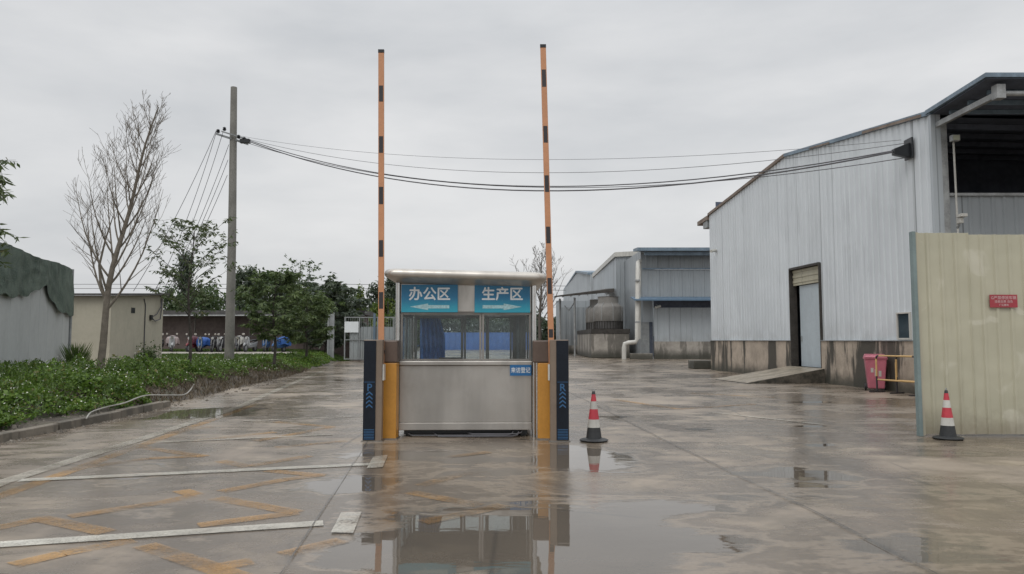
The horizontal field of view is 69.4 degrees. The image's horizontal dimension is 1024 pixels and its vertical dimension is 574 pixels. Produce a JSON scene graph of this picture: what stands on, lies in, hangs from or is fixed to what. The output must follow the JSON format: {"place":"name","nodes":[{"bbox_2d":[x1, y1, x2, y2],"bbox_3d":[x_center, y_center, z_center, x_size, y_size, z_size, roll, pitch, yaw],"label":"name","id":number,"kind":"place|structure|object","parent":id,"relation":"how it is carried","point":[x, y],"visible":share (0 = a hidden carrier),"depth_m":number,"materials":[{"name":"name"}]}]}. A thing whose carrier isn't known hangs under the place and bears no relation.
{"place":"outdoors","nodes":[
{"label":"outdoors","id":0,"kind":"place"},
{"bbox_2d":[0,347,419,431],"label":"terrain","id":1,"kind":"structure","parent":0,"point":[56,416],"depth_m":14.01,"materials":[{"name":"soil"}]},
{"bbox_2d":[0,157,29,267],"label":"young tree","id":2,"kind":"object","parent":1,"relation":"on","point":[3,182],"visible":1,"depth_m":17.05,"materials":[{"name":"green plant"}]},
{"bbox_2d":[0,269,73,366],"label":"panel wall","id":3,"kind":"structure","parent":1,"relation":"on","point":[34,324],"depth_m":21.97,"materials":[{"name":"metal"}]},
{"bbox_2d":[0,242,73,315],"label":"shade netting","id":4,"kind":"object","parent":3,"relation":"hanging from","point":[26,274],"visible":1,"depth_m":21.75,"materials":[{"name":"fabric"}]},
{"bbox_2d":[60,342,92,361],"bbox_3d":[-14.675,2.362,24.894,1.088,1.090,0.883,0,-4,0],"label":"tall weed","id":5,"kind":"object","parent":1,"relation":"on","point":[68,354],"visible":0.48,"depth_m":24.80,"materials":[{"name":"green plant"}]},
{"bbox_2d":[71,293,169,364],"bbox_3d":[-17.404,1.756,30.051,4.992,3.305,4.700,0,-4,0],"label":"hut","id":6,"kind":"object","parent":1,"relation":"on","point":[135,319],"visible":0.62,"depth_m":28.73,"materials":[{"name":"beige paint"}]},
{"bbox_2d":[166,145,228,292],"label":"overhead cable","id":7,"kind":"object","parent":6,"relation":"attached to","point":[199,220],"visible":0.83,"depth_m":32.75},
{"bbox_2d":[65,91,180,369],"bbox_3d":[-12.040,-1.675,22.161,3.574,8.739,2.739,0,-4,0],"label":"bare tree","id":8,"kind":"object","parent":1,"relation":"on","point":[106,293],"visible":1,"depth_m":22.11,"materials":[{"name":"grey plant"}]},
{"bbox_2d":[86,384,193,418],"bbox_3d":[-7.193,2.211,14.616,0.533,0.331,4.369,0,-4,5],"label":"garden hose","id":9,"kind":"object","parent":1,"relation":"on","point":[138,397],"visible":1,"depth_m":14.29,"materials":[{"name":"plastic"}]},
{"bbox_2d":[134,340,163,362],"bbox_3d":[-14.914,2.662,30.197,1.174,1.003,1.951,1,-4,-20],"label":"tall weed","id":10,"kind":"object","parent":1,"relation":"on","point":[151,354],"visible":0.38,"depth_m":30.17,"materials":[{"name":"green plant"}]},
{"bbox_2d":[0,352,301,409],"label":"ground cover","id":11,"kind":"object","parent":1,"relation":"on","point":[27,368],"visible":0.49,"depth_m":17.48,"materials":[{"name":"green plant"}]},
{"bbox_2d":[0,368,308,446],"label":"gravel","id":12,"kind":"structure","parent":1,"relation":"on","point":[12,427],"depth_m":13.30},
{"bbox_2d":[0,350,336,429],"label":"ground cover","id":13,"kind":"object","parent":1,"relation":"on","point":[98,383],"visible":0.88,"depth_m":15.58,"materials":[{"name":"green plant"}]},
{"bbox_2d":[0,349,274,413],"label":"white flowers","id":14,"kind":"object","parent":13,"relation":"on","point":[113,373],"visible":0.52,"depth_m":16.95,"materials":[{"name":"green plant"}]},
{"bbox_2d":[262,290,344,355],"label":"young tree","id":15,"kind":"object","parent":13,"relation":"on","point":[322,306],"visible":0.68,"depth_m":40.42,"materials":[{"name":"green plant"}]},
{"bbox_2d":[54,359,310,407],"bbox_3d":[-9.323,3.006,25.102,1.801,0.718,21.776,0,-4,-6],"label":"ground cover","id":16,"kind":"object","parent":1,"relation":"on","point":[290,372],"visible":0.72,"depth_m":21.70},
{"bbox_2d":[142,217,250,365],"bbox_3d":[-10.384,0.142,23.929,2.847,5.216,3.090,-2,-5,25],"label":"young tree","id":17,"kind":"object","parent":1,"relation":"on","point":[192,291],"visible":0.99,"depth_m":23.89,"materials":[{"name":"green plant"}]},
{"bbox_2d":[215,86,250,360],"bbox_3d":[-12.590,-2.758,33.193,1.526,12.762,0.594,0,-4,-5],"label":"utility pole","id":18,"kind":"object","parent":1,"relation":"on","point":[234,137],"visible":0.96,"depth_m":33.17,"materials":[{"name":"concrete"}]},
{"bbox_2d":[133,130,216,290],"bbox_3d":[-14.386,-3.435,31.728,0.021,7.412,3.297,-4,-6,43],"label":"overhead cable","id":19,"kind":"object","parent":18,"relation":"attached to","point":[179,209],"visible":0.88,"depth_m":31.96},
{"bbox_2d":[154,134,215,291],"bbox_3d":[-14.236,-3.356,32.274,2.348,7.330,0.023,3,-5,-34],"label":"overhead cable","id":20,"kind":"object","parent":18,"relation":"attached to","point":[191,206],"visible":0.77,"depth_m":32.47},
{"bbox_2d":[160,133,222,296],"bbox_3d":[-14.071,-3.290,32.560,2.352,7.539,0.024,2,-4,-22],"label":"overhead cable","id":21,"kind":"object","parent":18,"relation":"attached to","point":[197,208],"visible":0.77,"depth_m":32.71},
{"bbox_2d":[242,136,897,159],"bbox_3d":[-0.752,-5.458,26.961,26.350,3.664,0.011,-2,-5,28],"label":"overhead cable","id":22,"kind":"object","parent":18,"relation":"attached to","point":[580,159],"visible":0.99,"depth_m":25.32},
{"bbox_2d":[249,141,892,190],"bbox_3d":[-0.754,-5.005,26.769,25.798,4.144,0.041,-2,-5,30],"label":"overhead cable","id":23,"kind":"object","parent":18,"relation":"attached to","point":[598,189],"visible":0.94,"depth_m":24.17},
{"bbox_2d":[250,140,891,186],"bbox_3d":[-0.754,-5.090,26.825,25.795,4.079,0.033,-2,-5,30],"label":"overhead cable","id":24,"kind":"object","parent":18,"relation":"attached to","point":[599,185],"visible":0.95,"depth_m":24.29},
{"bbox_2d":[248,143,907,187],"bbox_3d":[-0.613,-4.977,26.791,26.283,4.076,0.020,-2,-5,30],"label":"overhead cable","id":25,"kind":"object","parent":18,"relation":"attached to","point":[620,186],"visible":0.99,"depth_m":24.23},
{"bbox_2d":[253,140,904,172],"bbox_3d":[-0.562,-5.293,26.889,26.120,3.725,0.015,-2,-5,29],"label":"overhead cable","id":26,"kind":"object","parent":18,"relation":"attached to","point":[606,171],"visible":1,"depth_m":24.65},
{"bbox_2d":[161,348,349,360],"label":"grass","id":27,"kind":"structure","parent":1,"relation":"on","point":[221,355],"depth_m":50.40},
{"bbox_2d":[162,310,373,356],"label":"bike shed","id":28,"kind":"structure","parent":1,"relation":"on","point":[212,323],"depth_m":56.50,"materials":[{"name":"brown"}]},
{"bbox_2d":[230,268,316,363],"bbox_3d":[-10.076,1.178,30.904,3.581,4.094,3.251,0,-4,0],"label":"young tree","id":29,"kind":"object","parent":1,"relation":"on","point":[287,315],"visible":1,"depth_m":30.66,"materials":[{"name":"green plant"}]},
{"bbox_2d":[278,253,322,281],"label":"young tree","id":30,"kind":"object","parent":1,"relation":"on","point":[301,265],"visible":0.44,"depth_m":62.26,"materials":[{"name":"green plant"}]},
{"bbox_2d":[295,263,328,294],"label":"young tree","id":31,"kind":"object","parent":1,"relation":"on","point":[309,273],"visible":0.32,"depth_m":63.16,"materials":[{"name":"green plant"}]},
{"bbox_2d":[281,272,371,351],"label":"young tree","id":32,"kind":"object","parent":1,"relation":"on","point":[336,292],"visible":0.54,"depth_m":52.13,"materials":[{"name":"green plant"}]},
{"bbox_2d":[162,352,291,353],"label":"path","id":33,"kind":"structure","parent":0,"point":[223,352],"depth_m":47.46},
{"bbox_2d":[166,333,177,351],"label":"parked motorcycle","id":34,"kind":"object","parent":33,"relation":"on","point":[171,344],"visible":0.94,"depth_m":48.80,"materials":[{"name":"white plastic"}]},
{"bbox_2d":[185,333,198,351],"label":"parked motorcycle","id":35,"kind":"object","parent":33,"relation":"on","point":[193,346],"visible":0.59,"depth_m":49.17,"materials":[{"name":"red plastic"}]},
{"bbox_2d":[195,333,205,351],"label":"parked motorcycle","id":36,"kind":"object","parent":33,"relation":"on","point":[200,346],"visible":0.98,"depth_m":48.74,"materials":[{"name":"blue plastic"}]},
{"bbox_2d":[208,333,217,351],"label":"parked motorcycle","id":37,"kind":"object","parent":33,"relation":"on","point":[213,342],"visible":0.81,"depth_m":49.16,"materials":[{"name":"black plastic"}]},
{"bbox_2d":[217,333,224,351],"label":"parked motorcycle","id":38,"kind":"object","parent":33,"relation":"on","point":[221,345],"visible":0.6,"depth_m":48.97,"materials":[{"name":"black plastic"}]},
{"bbox_2d":[235,333,242,351],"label":"parked motorcycle","id":39,"kind":"object","parent":33,"relation":"on","point":[238,345],"visible":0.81,"depth_m":49.19,"materials":[{"name":"black plastic"}]},
{"bbox_2d":[243,333,257,351],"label":"parked motorcycle","id":40,"kind":"object","parent":33,"relation":"on","point":[247,344],"visible":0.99,"depth_m":48.94,"materials":[{"name":"silver metal"}]},
{"bbox_2d":[262,339,269,351],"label":"parked motorcycle","id":41,"kind":"object","parent":33,"relation":"on","point":[265,344],"visible":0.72,"depth_m":49.09,"materials":[{"name":"black plastic"}]},
{"bbox_2d":[271,335,285,351],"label":"parked motorcycle","id":42,"kind":"object","parent":33,"relation":"on","point":[283,347],"visible":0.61,"depth_m":49.13,"materials":[{"name":"blue plastic"}]},
{"bbox_2d":[441,319,470,331],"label":"tree","id":43,"kind":"object","parent":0,"point":[454,324],"visible":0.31,"depth_m":123.95,"materials":[{"name":"green plant"}]},
{"bbox_2d":[0,350,1023,573],"bbox_3d":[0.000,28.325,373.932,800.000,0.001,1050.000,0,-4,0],"label":"ground","id":44,"kind":"structure","parent":0,"point":[627,497],"depth_m":7.24,"materials":[{"name":"concrete"}]},
{"bbox_2d":[0,401,170,442],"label":"kerb","id":45,"kind":"structure","parent":44,"relation":"on","point":[5,436],"depth_m":12.41,"materials":[{"name":"concrete"}]},
{"bbox_2d":[152,284,182,309],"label":"tree","id":46,"kind":"object","parent":44,"relation":"on","point":[168,304],"visible":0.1,"depth_m":74.76,"materials":[{"name":"green plant"}]},
{"bbox_2d":[171,251,197,308],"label":"tree","id":47,"kind":"object","parent":44,"relation":"on","point":[186,275],"visible":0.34,"depth_m":79.87,"materials":[{"name":"green plant"}]},
{"bbox_2d":[0,455,386,546],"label":"white road marking","id":48,"kind":"object","parent":44,"relation":"on","point":[375,461],"visible":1,"depth_m":5.73,"materials":[{"name":"paint"}]},
{"bbox_2d":[176,279,225,309],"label":"tree","id":49,"kind":"object","parent":44,"relation":"on","point":[214,302],"visible":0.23,"depth_m":75.62,"materials":[{"name":"green plant"}]},
{"bbox_2d":[196,287,239,309],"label":"tree","id":50,"kind":"object","parent":44,"relation":"on","point":[223,299],"visible":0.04,"depth_m":84.66,"materials":[{"name":"green plant"}]},
{"bbox_2d":[235,269,249,309],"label":"tree","id":51,"kind":"object","parent":44,"relation":"on","point":[241,279],"visible":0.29,"depth_m":89.92,"materials":[{"name":"green plant"}]},
{"bbox_2d":[244,264,259,299],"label":"tree","id":52,"kind":"object","parent":44,"relation":"on","point":[251,273],"visible":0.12,"depth_m":91.94,"materials":[{"name":"green plant"}]},
{"bbox_2d":[235,293,282,309],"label":"tree","id":53,"kind":"object","parent":44,"relation":"on","point":[258,308],"visible":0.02,"depth_m":69.16,"materials":[{"name":"green plant"}]},
{"bbox_2d":[327,313,334,357],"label":"gate post","id":54,"kind":"object","parent":44,"relation":"on","point":[330,343],"visible":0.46,"depth_m":49.85,"materials":[{"name":"metal"}]},
{"bbox_2d":[354,279,365,309],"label":"tree","id":55,"kind":"object","parent":44,"relation":"on","point":[358,296],"visible":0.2,"depth_m":74.01,"materials":[{"name":"green plant"}]},
{"bbox_2d":[364,280,384,326],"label":"tree","id":56,"kind":"object","parent":44,"relation":"on","point":[374,292],"visible":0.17,"depth_m":94.61,"materials":[{"name":"green plant"}]},
{"bbox_2d":[373,313,375,339],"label":"fence post","id":57,"kind":"object","parent":44,"relation":"on","point":[374,324],"visible":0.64,"depth_m":49.84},
{"bbox_2d":[344,317,394,359],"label":"metal gate","id":58,"kind":"structure","parent":57,"relation":"attached to","point":[358,335],"depth_m":49.89,"materials":[{"name":"metal"}]},
{"bbox_2d":[361,49,399,441],"bbox_3d":[-1.922,-0.675,11.052,0.480,5.830,0.550,0,-4,0],"label":"barrier machine","id":59,"kind":"object","parent":44,"relation":"on","point":[381,392],"visible":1,"depth_m":10.86,"materials":[{"name":"orange paint"}]},
{"bbox_2d":[368,295,394,326],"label":"tree","id":60,"kind":"object","parent":44,"relation":"on","point":[388,307],"visible":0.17,"depth_m":65.95,"materials":[{"name":"green plant"}]},
{"bbox_2d":[0,393,770,573],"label":"yellow road marking","id":61,"kind":"object","parent":44,"relation":"on","point":[201,524],"visible":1,"depth_m":6.14,"materials":[{"name":"paint"}]},
{"bbox_2d":[384,278,395,313],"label":"tree","id":62,"kind":"object","parent":44,"relation":"on","point":[390,291],"visible":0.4,"depth_m":89.64,"materials":[{"name":"green plant"}]},
{"bbox_2d":[386,313,419,349],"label":"tree","id":63,"kind":"object","parent":44,"relation":"on","point":[418,330],"visible":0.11,"depth_m":63.16,"materials":[{"name":"green plant"}]},
{"bbox_2d":[0,371,826,486],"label":"faded road marking","id":64,"kind":"object","parent":44,"relation":"on","point":[37,471],"visible":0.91,"depth_m":11.20,"materials":[{"name":"white paint"}]},
{"bbox_2d":[384,269,545,436],"bbox_3d":[-0.720,1.055,12.155,2.450,2.538,2.480,0,-4,-1],"label":"guard booth","id":65,"kind":"object","parent":44,"relation":"on","point":[440,392],"visible":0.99,"depth_m":11.18,"materials":[{"name":"metal"}]},
{"bbox_2d":[400,313,407,358],"bbox_3d":[-1.729,0.824,11.705,0.030,0.795,0.890,0,-4,-1],"label":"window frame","id":66,"kind":"structure","parent":65,"relation":"in","point":[405,317],"depth_m":11.92,"materials":[{"name":"metal"}]},
{"bbox_2d":[407,315,413,358],"bbox_3d":[-1.743,0.887,12.592,0.030,0.795,0.870,0,-4,-1],"label":"window","id":67,"kind":"structure","parent":65,"relation":"in","point":[410,318],"depth_m":12.74,"materials":[{"name":"metal"}]},
{"bbox_2d":[414,316,463,358],"bbox_3d":[-1.292,0.917,13.076,0.865,0.805,0.030,0,-4,-1],"label":"window","id":68,"kind":"structure","parent":65,"relation":"in","point":[416,317],"depth_m":13.08,"materials":[{"name":"metal"}]},
{"bbox_2d":[400,313,481,360],"bbox_3d":[-1.079,0.757,11.247,1.225,0.729,0.030,0,-4,-1],"label":"window","id":69,"kind":"structure","parent":65,"relation":"in","point":[480,317],"depth_m":11.23,"materials":[{"name":"glass"}]},
{"bbox_2d":[464,316,486,360],"bbox_3d":[-0.640,0.918,13.090,0.420,0.805,0.030,0,-4,-1],"label":"window","id":70,"kind":"structure","parent":65,"relation":"in","point":[465,317],"depth_m":13.08,"materials":[{"name":"metal"}]},
{"bbox_2d":[487,316,511,358],"bbox_3d":[-0.217,0.917,13.068,0.435,0.805,0.030,0,-4,-1],"label":"window","id":71,"kind":"structure","parent":65,"relation":"in","point":[488,317],"depth_m":13.06,"materials":[{"name":"metal"}]},
{"bbox_2d":[482,313,530,360],"bbox_3d":[-0.084,0.758,11.268,0.745,0.729,0.030,0,-4,-1],"label":"window","id":72,"kind":"structure","parent":65,"relation":"in","point":[483,314],"depth_m":11.25,"materials":[{"name":"metal"}]},
{"bbox_2d":[527,315,528,358],"bbox_3d":[0.286,0.890,12.635,0.030,0.795,0.870,0,-4,-1],"label":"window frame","id":73,"kind":"structure","parent":65,"relation":"in","point":[528,315],"depth_m":12.66,"materials":[{"name":"metal"}]},
{"bbox_2d":[459,318,498,331],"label":"tree","id":74,"kind":"object","parent":44,"relation":"on","point":[475,326],"visible":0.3,"depth_m":125.68,"materials":[{"name":"green plant"}]},
{"bbox_2d":[444,332,526,349],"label":"blue hoarding","id":75,"kind":"object","parent":44,"relation":"on","point":[499,340],"visible":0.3,"depth_m":111.69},
{"bbox_2d":[484,318,509,331],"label":"tree","id":76,"kind":"object","parent":44,"relation":"on","point":[502,324],"visible":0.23,"depth_m":127.32,"materials":[{"name":"green plant"}]},
{"bbox_2d":[509,243,571,339],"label":"bare tree","id":77,"kind":"object","parent":44,"relation":"on","point":[541,301],"visible":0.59,"depth_m":71.94,"materials":[{"name":"brown plant"}]},
{"bbox_2d":[536,314,555,339],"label":"tree","id":78,"kind":"object","parent":44,"relation":"on","point":[544,323],"visible":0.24,"depth_m":98.59,"materials":[{"name":"green plant"}]},
{"bbox_2d":[532,44,570,441],"bbox_3d":[0.573,-0.714,11.055,0.532,5.910,0.550,0,-4,0],"label":"barrier machine","id":79,"kind":"object","parent":44,"relation":"on","point":[550,356],"visible":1,"depth_m":10.86,"materials":[{"name":"orange paint"}]},
{"bbox_2d":[556,301,589,353],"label":"annex","id":80,"kind":"object","parent":44,"relation":"on","point":[567,324],"visible":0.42,"depth_m":77.94,"materials":[{"name":"grey metal"}]},
{"bbox_2d":[561,307,586,344],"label":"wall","id":81,"kind":"structure","parent":80,"relation":"in","point":[567,317],"depth_m":77.92,"materials":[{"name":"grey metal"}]},
{"bbox_2d":[563,271,593,300],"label":"factory hall","id":82,"kind":"structure","parent":44,"relation":"on","point":[579,281],"depth_m":96.64,"materials":[{"name":"metal"}]},
{"bbox_2d":[74,288,367,288],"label":"distant cable","id":83,"kind":"object","parent":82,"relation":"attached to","point":[159,288],"depth_m":121.26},
{"bbox_2d":[554,288,614,355],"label":"lean to canopy","id":84,"kind":"object","parent":44,"relation":"on","point":[605,291],"visible":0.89,"depth_m":66.86,"materials":[{"name":"metal"}]},
{"bbox_2d":[580,389,607,442],"bbox_3d":[1.178,1.843,10.654,0.420,0.750,0.420,0,-4,0],"label":"traffic cone","id":85,"kind":"object","parent":44,"relation":"on","point":[593,435],"visible":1,"depth_m":10.58,"materials":[{"name":"plastic"}]},
{"bbox_2d":[166,392,1023,573],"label":"expansion joint","id":86,"kind":"object","parent":44,"relation":"on","point":[676,445],"visible":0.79,"depth_m":6.55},
{"bbox_2d":[577,329,629,357],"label":"water basin","id":87,"kind":"object","parent":44,"relation":"on","point":[599,343],"visible":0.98,"depth_m":59.85,"materials":[{"name":"concrete"}]},
{"bbox_2d":[585,299,597,329],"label":"cooling tower","id":88,"kind":"structure","parent":87,"relation":"on","point":[589,321],"depth_m":65.84,"materials":[{"name":"metal"}]},
{"bbox_2d":[593,295,622,328],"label":"cooling tower","id":89,"kind":"structure","parent":87,"relation":"on","point":[607,311],"depth_m":61.04,"materials":[{"name":"metal"}]},
{"bbox_2d":[592,251,654,355],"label":"factory hall","id":90,"kind":"structure","parent":44,"relation":"on","point":[609,272],"depth_m":66.69,"materials":[{"name":"grey metal"}]},
{"bbox_2d":[630,353,652,358],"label":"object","id":91,"kind":"structure","parent":44,"relation":"on","point":[641,355],"depth_m":55.99,"materials":[{"name":"concrete"}]},
{"bbox_2d":[625,247,711,358],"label":"workshop","id":92,"kind":"structure","parent":44,"relation":"on","point":[682,320],"depth_m":57.20,"materials":[{"name":"metal"}]},
{"bbox_2d":[622,259,641,358],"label":"duct pipe","id":93,"kind":"object","parent":92,"relation":"attached to","point":[637,303],"visible":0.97,"depth_m":55.96,"materials":[{"name":"white plastic"}]},
{"bbox_2d":[639,263,640,338],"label":"drain pipe","id":94,"kind":"object","parent":92,"relation":"attached to","point":[640,306],"visible":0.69,"depth_m":56.87,"materials":[{"name":"white plastic"}]},
{"bbox_2d":[641,322,649,352],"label":"door","id":95,"kind":"structure","parent":92,"relation":"in","point":[644,325],"depth_m":57.16,"materials":[{"name":"grey paint"}]},
{"bbox_2d":[649,322,652,352],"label":"doorway","id":96,"kind":"structure","parent":92,"relation":"in","point":[650,323],"depth_m":57.23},
{"bbox_2d":[688,360,710,368],"bbox_3d":[9.677,3.969,37.926,1.000,0.420,1.200,0,-4,0],"label":"concrete block","id":97,"kind":"object","parent":44,"relation":"on","point":[699,364],"depth_m":37.33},
{"bbox_2d":[715,366,824,383],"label":"loading ramp","id":98,"kind":"structure","parent":44,"relation":"on","point":[791,375],"depth_m":24.92,"materials":[{"name":"concrete"}]},
{"bbox_2d":[697,72,1023,393],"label":"warehouse","id":99,"kind":"structure","parent":44,"relation":"on","point":[810,269],"depth_m":23.93,"materials":[{"name":"white metal"}]},
{"bbox_2d":[799,283,820,367],"bbox_3d":[10.668,1.361,26.195,0.075,2.940,1.910,0,-4,-4],"label":"door","id":100,"kind":"structure","parent":99,"relation":"in","point":[809,294],"depth_m":26.38,"materials":[{"name":"grey paint"}]},
{"bbox_2d":[892,137,913,160],"bbox_3d":[10.649,-3.775,20.223,0.460,0.570,0.400,0,-4,0],"label":"cable bracket","id":101,"kind":"object","parent":99,"relation":"attached to","point":[906,149],"visible":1,"depth_m":20.13,"materials":[{"name":"black plastic"}]},
{"bbox_2d":[896,312,911,339],"bbox_3d":[10.863,1.081,20.484,0.070,0.760,0.641,0,-4,-4],"label":"window","id":102,"kind":"structure","parent":99,"relation":"in","point":[903,320],"depth_m":20.47,"materials":[{"name":"white plastic"}]},
{"bbox_2d":[949,135,959,232],"bbox_3d":[11.388,-2.004,18.909,0.200,3.808,0.217,0,-4,0],"label":"flood light","id":103,"kind":"object","parent":99,"relation":"attached to","point":[954,138],"visible":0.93,"depth_m":19.01,"materials":[{"name":"white plastic"}]},
{"bbox_2d":[956,213,967,228],"bbox_3d":[11.438,-1.677,18.828,0.170,0.352,0.320,0,-4,0],"label":"security camera","id":104,"kind":"object","parent":103,"relation":"attached to","point":[959,219],"visible":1,"depth_m":18.77,"materials":[{"name":"white plastic"}]},
{"bbox_2d":[863,354,887,389],"bbox_3d":[10.485,2.460,21.326,0.600,1.049,0.816,-2,-4,22],"label":"wheelie bin","id":105,"kind":"object","parent":44,"relation":"on","point":[869,364],"visible":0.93,"depth_m":21.06,"materials":[{"name":"pink plastic"}]},
{"bbox_2d":[869,355,914,395],"bbox_3d":[10.325,2.356,19.879,0.500,1.040,1.498,1,-4,-14],"label":"barrier rail","id":106,"kind":"object","parent":44,"relation":"on","point":[877,379],"visible":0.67,"depth_m":20.12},
{"bbox_2d":[890,355,911,393],"bbox_3d":[10.668,2.318,19.352,0.500,1.040,1.498,1,-4,-20],"label":"barrier rail","id":107,"kind":"object","parent":44,"relation":"on","point":[896,392],"visible":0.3,"depth_m":19.99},
{"bbox_2d":[932,388,964,440],"bbox_3d":[6.404,1.860,10.882,0.420,0.750,0.420,3,-5,-34],"label":"traffic cone","id":108,"kind":"object","parent":44,"relation":"on","point":[947,432],"visible":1,"depth_m":10.81,"materials":[{"name":"plastic"}]},
{"bbox_2d":[909,231,1023,436],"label":"metal hoarding","id":109,"kind":"object","parent":44,"relation":"on","point":[968,346],"visible":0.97,"depth_m":11.30,"materials":[{"name":"beige metal"}]},
{"bbox_2d":[989,295,1017,306],"bbox_3d":[7.516,0.215,11.302,0.421,0.196,0.010,0,-4,0],"label":"notice sign","id":110,"kind":"object","parent":109,"relation":"attached to","point":[1003,300],"visible":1,"depth_m":11.30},
{"bbox_2d":[0,0,1023,331],"label":"sky","id":111,"kind":"structure","parent":0,"point":[634,80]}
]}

